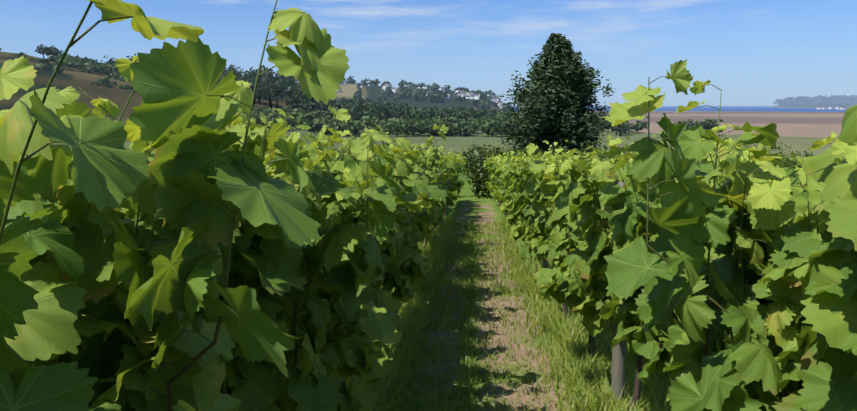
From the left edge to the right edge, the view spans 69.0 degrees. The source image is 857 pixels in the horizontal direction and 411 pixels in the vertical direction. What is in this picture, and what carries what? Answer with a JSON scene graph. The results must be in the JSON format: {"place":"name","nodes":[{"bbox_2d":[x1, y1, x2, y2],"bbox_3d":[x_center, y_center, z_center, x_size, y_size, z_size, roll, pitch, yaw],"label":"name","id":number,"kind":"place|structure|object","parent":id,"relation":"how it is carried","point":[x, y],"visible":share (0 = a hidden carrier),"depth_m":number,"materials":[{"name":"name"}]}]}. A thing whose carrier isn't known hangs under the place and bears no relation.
{"place":"outdoors","nodes":[
{"label":"outdoors","id":0,"kind":"place"},
{"bbox_2d":[0,52,856,410],"bbox_3d":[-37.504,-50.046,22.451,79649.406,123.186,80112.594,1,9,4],"label":"ground","id":1,"kind":"structure","parent":0,"point":[802,132],"depth_m":150.63,"materials":[{"name":"brown soil"}]},
{"bbox_2d":[19,111,801,240],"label":"vine leaves","id":2,"kind":"object","parent":1,"relation":"on","point":[498,187],"visible":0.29,"depth_m":11.68,"materials":[{"name":"green plant"}]},
{"bbox_2d":[0,44,856,136],"bbox_3d":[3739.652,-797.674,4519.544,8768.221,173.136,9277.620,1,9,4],"label":"trees","id":3,"kind":"object","parent":1,"relation":"on","point":[462,120],"materials":[{"name":"green plant"}]},
{"bbox_2d":[382,201,642,410],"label":"vine trunks","id":4,"kind":"object","parent":1,"relation":"on","point":[637,393],"visible":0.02,"depth_m":4.27,"materials":[{"name":"brown plant"}]},
{"bbox_2d":[0,0,854,410],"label":"vine shoots","id":5,"kind":"object","parent":4,"relation":"attached to","point":[228,256],"visible":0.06,"depth_m":1.91,"materials":[{"name":"green plant"}]},
{"bbox_2d":[0,0,856,410],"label":"vine leaves","id":6,"kind":"object","parent":5,"relation":"attached to","point":[56,274],"visible":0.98,"depth_m":1.39,"materials":[{"name":"green plant"}]},
{"bbox_2d":[221,112,820,410],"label":"vine leaves","id":7,"kind":"object","parent":4,"relation":"on","point":[362,350],"visible":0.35,"depth_m":4.08,"materials":[{"name":"green plant"}]},
{"bbox_2d":[417,167,627,407],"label":"trellis posts","id":8,"kind":"object","parent":1,"relation":"on","point":[618,370],"depth_m":4.48,"materials":[{"name":"grey wood"}]},
{"bbox_2d":[495,32,628,160],"bbox_3d":[6.994,-4.747,34.325,6.502,9.144,6.773,1,9,4],"label":"tree","id":9,"kind":"object","parent":1,"relation":"on","point":[560,64],"depth_m":33.10,"materials":[{"name":"green plant"}]},
{"bbox_2d":[337,81,846,109],"bbox_3d":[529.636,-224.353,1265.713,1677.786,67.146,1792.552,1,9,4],"label":"village houses","id":10,"kind":"structure","parent":1,"relation":"on","point":[470,95],"depth_m":1106.79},
{"bbox_2d":[374,140,813,199],"bbox_3d":[4.013,-1.959,32.324,38.334,3.552,6.967,1,9,4],"label":"hedge","id":11,"kind":"object","parent":1,"relation":"on","point":[475,162],"depth_m":31.04,"materials":[{"name":"green plant"}]},
{"bbox_2d":[0,0,856,105],"label":"sky","id":12,"kind":"structure","parent":0,"point":[757,52],"materials":[{"name":"blue"}]},
{"bbox_2d":[350,213,671,410],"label":"grass","id":13,"kind":"structure","parent":0,"point":[592,370],"depth_m":6.05,"materials":[{"name":"green plant"}]},
{"bbox_2d":[513,106,847,111],"bbox_3d":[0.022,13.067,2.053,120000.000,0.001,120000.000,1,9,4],"label":"sea water","id":14,"kind":"structure","parent":0,"point":[723,108],"depth_m":2141.84,"materials":[{"name":"blue liquid"}]}
]}

